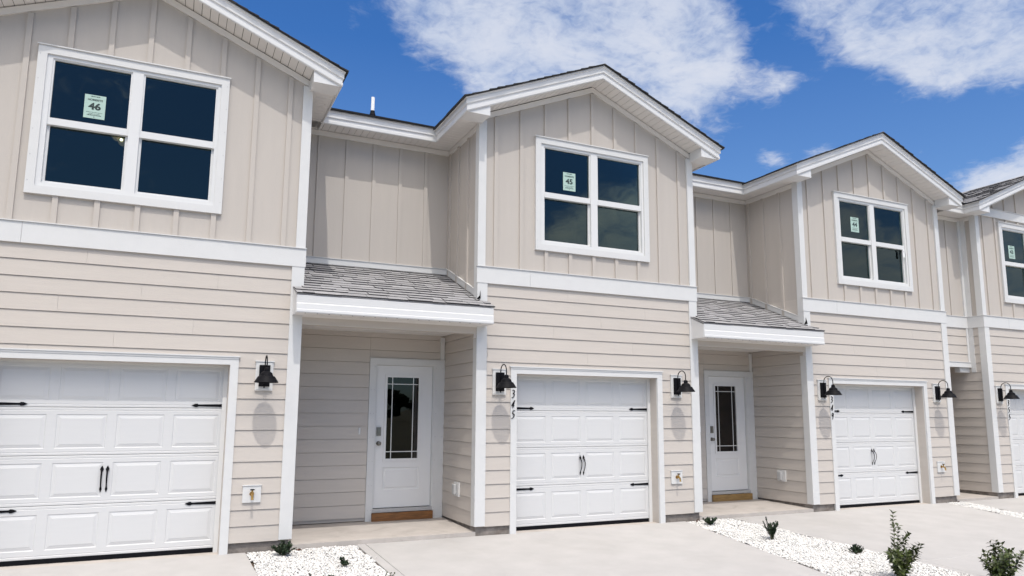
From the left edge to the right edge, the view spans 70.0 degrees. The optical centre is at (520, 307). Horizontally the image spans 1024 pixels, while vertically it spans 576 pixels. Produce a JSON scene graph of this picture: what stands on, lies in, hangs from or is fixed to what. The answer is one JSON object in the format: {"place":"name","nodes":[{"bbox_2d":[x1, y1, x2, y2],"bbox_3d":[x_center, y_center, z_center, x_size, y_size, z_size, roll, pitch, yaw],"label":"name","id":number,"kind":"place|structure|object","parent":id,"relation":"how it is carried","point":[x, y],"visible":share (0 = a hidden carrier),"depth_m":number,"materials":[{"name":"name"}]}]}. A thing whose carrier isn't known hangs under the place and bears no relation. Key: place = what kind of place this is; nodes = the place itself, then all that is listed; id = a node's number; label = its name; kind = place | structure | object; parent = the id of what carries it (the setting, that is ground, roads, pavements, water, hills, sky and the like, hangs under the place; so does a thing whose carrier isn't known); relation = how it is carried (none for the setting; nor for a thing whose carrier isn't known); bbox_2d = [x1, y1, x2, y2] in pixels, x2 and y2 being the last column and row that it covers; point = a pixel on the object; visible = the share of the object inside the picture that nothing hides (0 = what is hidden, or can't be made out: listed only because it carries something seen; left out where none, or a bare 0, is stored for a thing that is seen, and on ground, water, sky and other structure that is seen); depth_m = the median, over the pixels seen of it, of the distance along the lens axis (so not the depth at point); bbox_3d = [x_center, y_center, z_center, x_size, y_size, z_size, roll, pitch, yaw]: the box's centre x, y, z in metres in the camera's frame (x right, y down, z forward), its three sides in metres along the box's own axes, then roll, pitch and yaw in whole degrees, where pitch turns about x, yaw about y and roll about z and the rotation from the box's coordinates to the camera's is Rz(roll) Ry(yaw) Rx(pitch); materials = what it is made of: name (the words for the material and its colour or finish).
{"place":"outdoors","nodes":[
{"label":"outdoors","id":0,"kind":"place"},
{"bbox_2d":[0,552,257,575],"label":"driveway","id":1,"kind":"structure","parent":0,"point":[236,564],"depth_m":8.06,"materials":[{"name":"concrete"}]},
{"bbox_2d":[292,501,706,525],"bbox_3d":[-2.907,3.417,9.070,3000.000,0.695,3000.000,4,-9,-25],"label":"ground","id":2,"kind":"structure","parent":0,"point":[361,521],"depth_m":11.79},
{"bbox_2d":[0,0,348,566],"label":"townhouse","id":3,"kind":"structure","parent":2,"relation":"on","point":[154,168],"depth_m":8.90,"materials":[{"name":"wood"}]},
{"bbox_2d":[0,361,223,566],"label":"garage door","id":4,"kind":"structure","parent":3,"relation":"in","point":[98,461],"depth_m":8.59,"materials":[{"name":"paint"}]},
{"bbox_2d":[0,348,240,554],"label":"door frame","id":5,"kind":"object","parent":3,"relation":"in","point":[230,364],"depth_m":8.88,"materials":[{"name":"white wood"}]},
{"bbox_2d":[23,42,230,214],"bbox_3d":[-4.763,-2.156,9.000,2.132,1.824,0.148,4,-9,-25],"label":"window","id":6,"kind":"structure","parent":3,"relation":"in","point":[105,128],"depth_m":8.95,"materials":[{"name":"white plastic"}]},
{"bbox_2d":[288,63,724,548],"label":"townhouse","id":7,"kind":"structure","parent":2,"relation":"on","point":[495,305],"depth_m":11.37,"materials":[{"name":"wood"}]},
{"bbox_2d":[373,365,431,507],"bbox_3d":[-1.817,1.985,11.360,0.907,2.158,0.123,4,-9,-25],"label":"front door","id":8,"kind":"structure","parent":7,"relation":"in","point":[402,455],"depth_m":11.37,"materials":[{"name":"paint"}]},
{"bbox_2d":[516,377,648,530],"bbox_3d":[0.980,2.212,11.330,2.511,2.310,0.112,4,-9,-25],"label":"garage door","id":9,"kind":"structure","parent":7,"relation":"in","point":[582,456],"depth_m":11.31,"materials":[{"name":"paint"}]},
{"bbox_2d":[509,366,665,533],"bbox_3d":[1.033,2.149,11.227,2.735,2.406,0.247,4,-9,-25],"label":"garage doorway","id":10,"kind":"structure","parent":7,"relation":"in","point":[654,390],"depth_m":11.60,"materials":[{"name":"white wood"}]},
{"bbox_2d":[534,135,649,262],"bbox_3d":[1.169,-1.719,11.788,2.132,1.824,0.148,4,-9,-25],"label":"window","id":11,"kind":"structure","parent":7,"relation":"in","point":[590,200],"depth_m":11.76,"materials":[{"name":"white plastic"}]},
{"bbox_2d":[690,131,965,519],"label":"townhouse","id":12,"kind":"structure","parent":2,"relation":"on","point":[819,329],"depth_m":14.18,"materials":[{"name":"wood"}]},
{"bbox_2d":[709,376,747,490],"bbox_3d":[4.007,2.413,14.097,0.907,2.158,0.123,4,-9,-25],"label":"front door","id":13,"kind":"structure","parent":12,"relation":"in","point":[726,394],"depth_m":14.12,"materials":[{"name":"paint"}]},
{"bbox_2d":[831,190,913,291],"bbox_3d":[6.992,-1.291,14.525,2.132,1.824,0.148,4,-9,-25],"label":"window","id":14,"kind":"structure","parent":12,"relation":"in","point":[872,237],"depth_m":14.50,"materials":[{"name":"white plastic"}]},
{"bbox_2d":[834,386,919,507],"bbox_3d":[6.804,2.640,14.067,2.511,2.310,0.112,4,-9,-25],"label":"garage door","id":15,"kind":"structure","parent":12,"relation":"in","point":[876,445],"depth_m":14.09,"materials":[{"name":"paint"}]},
{"bbox_2d":[827,377,935,510],"bbox_3d":[6.857,2.577,13.964,2.735,2.406,0.247,4,-9,-25],"label":"garage doorway","id":16,"kind":"structure","parent":12,"relation":"in","point":[921,419],"depth_m":14.39,"materials":[{"name":"white wood"}]},
{"bbox_2d":[934,175,1023,501],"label":"townhouse","id":17,"kind":"structure","parent":2,"relation":"on","point":[981,235],"depth_m":15.90,"materials":[{"name":"wood"}]},
{"bbox_2d":[996,221,1023,304],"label":"window","id":18,"kind":"structure","parent":17,"relation":"in","point":[1010,236],"depth_m":16.45,"materials":[{"name":"white plastic"}]},
{"bbox_2d":[1004,384,1023,497],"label":"garage doorway","id":19,"kind":"structure","parent":17,"relation":"in","point":[1015,387],"depth_m":15.56,"materials":[{"name":"white wood"}]},
{"bbox_2d":[1010,391,1023,495],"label":"garage door","id":20,"kind":"structure","parent":17,"relation":"in","point":[1016,405],"depth_m":16.03,"materials":[{"name":"paint"}]},
{"bbox_2d":[516,522,655,532],"bbox_3d":[0.991,3.391,11.122,2.509,0.116,0.288,4,-9,-25],"label":"garage apron","id":21,"kind":"object","parent":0,"point":[568,528],"visible":0.29,"depth_m":11.05,"materials":[{"name":"concrete"}]},
{"bbox_2d":[357,521,830,575],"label":"driveway","id":22,"kind":"structure","parent":0,"point":[683,548],"depth_m":9.22,"materials":[{"name":"concrete"}]},
{"bbox_2d":[247,511,995,575],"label":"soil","id":23,"kind":"structure","parent":0,"point":[252,563],"depth_m":8.85,"materials":[{"name":"brown soil"}]},
{"bbox_2d":[246,545,389,575],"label":"gravel","id":24,"kind":"structure","parent":23,"relation":"on","point":[289,564],"depth_m":8.48,"materials":[{"name":"white gravel"}]},
{"bbox_2d":[271,540,296,555],"bbox_3d":[-2.869,2.900,8.847,0.293,0.206,0.266,4,-9,-25],"label":"gravel plant","id":25,"kind":"object","parent":24,"relation":"on","point":[283,549],"visible":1,"depth_m":8.79,"materials":[{"name":"green plant"}]},
{"bbox_2d":[339,557,349,566],"bbox_3d":[-2.031,2.922,8.409,0.148,0.118,0.103,-1,-8,9],"label":"gravel plant","id":26,"kind":"object","parent":24,"relation":"on","point":[343,562],"visible":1,"depth_m":8.39,"materials":[{"name":"green plant"}]},
{"bbox_2d":[688,518,972,575],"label":"gravel","id":27,"kind":"structure","parent":23,"relation":"on","point":[803,551],"depth_m":9.72,"materials":[{"name":"white gravel"}]},
{"bbox_2d":[703,517,717,524],"bbox_3d":[3.002,3.363,11.537,0.252,0.129,0.229,4,-9,-25],"label":"gravel plant","id":28,"kind":"object","parent":27,"relation":"on","point":[708,521],"visible":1,"depth_m":11.48,"materials":[{"name":"green plant"}]},
{"bbox_2d":[762,517,778,539],"bbox_3d":[3.615,3.179,10.513,0.258,0.322,0.255,4,-9,-25],"label":"gravel plant","id":29,"kind":"object","parent":27,"relation":"on","point":[770,530],"visible":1,"depth_m":10.45,"materials":[{"name":"green plant"}]},
{"bbox_2d":[848,544,863,553],"bbox_3d":[4.484,3.216,9.760,0.191,0.146,0.162,2,-8,-10],"label":"gravel plant","id":30,"kind":"object","parent":27,"relation":"on","point":[855,548],"visible":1,"depth_m":9.74,"materials":[{"name":"green plant"}]},
{"bbox_2d":[883,509,923,575],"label":"shrub","id":31,"kind":"object","parent":27,"relation":"on","point":[898,560],"visible":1,"depth_m":8.38,"materials":[{"name":"green plant"}]},
{"bbox_2d":[977,539,1023,575],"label":"shrub","id":32,"kind":"object","parent":27,"relation":"on","point":[1000,565],"visible":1,"depth_m":8.27,"materials":[{"name":"green plant"}]},
{"bbox_2d":[947,501,1023,518],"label":"gravel","id":33,"kind":"structure","parent":23,"relation":"on","point":[992,509],"depth_m":13.73,"materials":[{"name":"white gravel"}]},
{"bbox_2d":[233,0,1023,192],"label":"sky","id":34,"kind":"structure","parent":0,"point":[778,84],"materials":[{"name":"blue"}]},
{"bbox_2d":[733,503,1023,575],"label":"driveway","id":35,"kind":"structure","parent":0,"point":[954,537],"depth_m":11.50,"materials":[{"name":"concrete"}]},
{"bbox_2d":[840,503,927,509],"bbox_3d":[6.815,3.820,13.859,2.509,0.116,0.288,4,-9,-25],"label":"garage apron","id":36,"kind":"object","parent":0,"point":[881,506],"visible":0.29,"depth_m":13.80,"materials":[{"name":"concrete"}]},
{"bbox_2d":[963,497,1023,512],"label":"driveway","id":37,"kind":"structure","parent":0,"point":[1013,504],"depth_m":14.49,"materials":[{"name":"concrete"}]}
]}

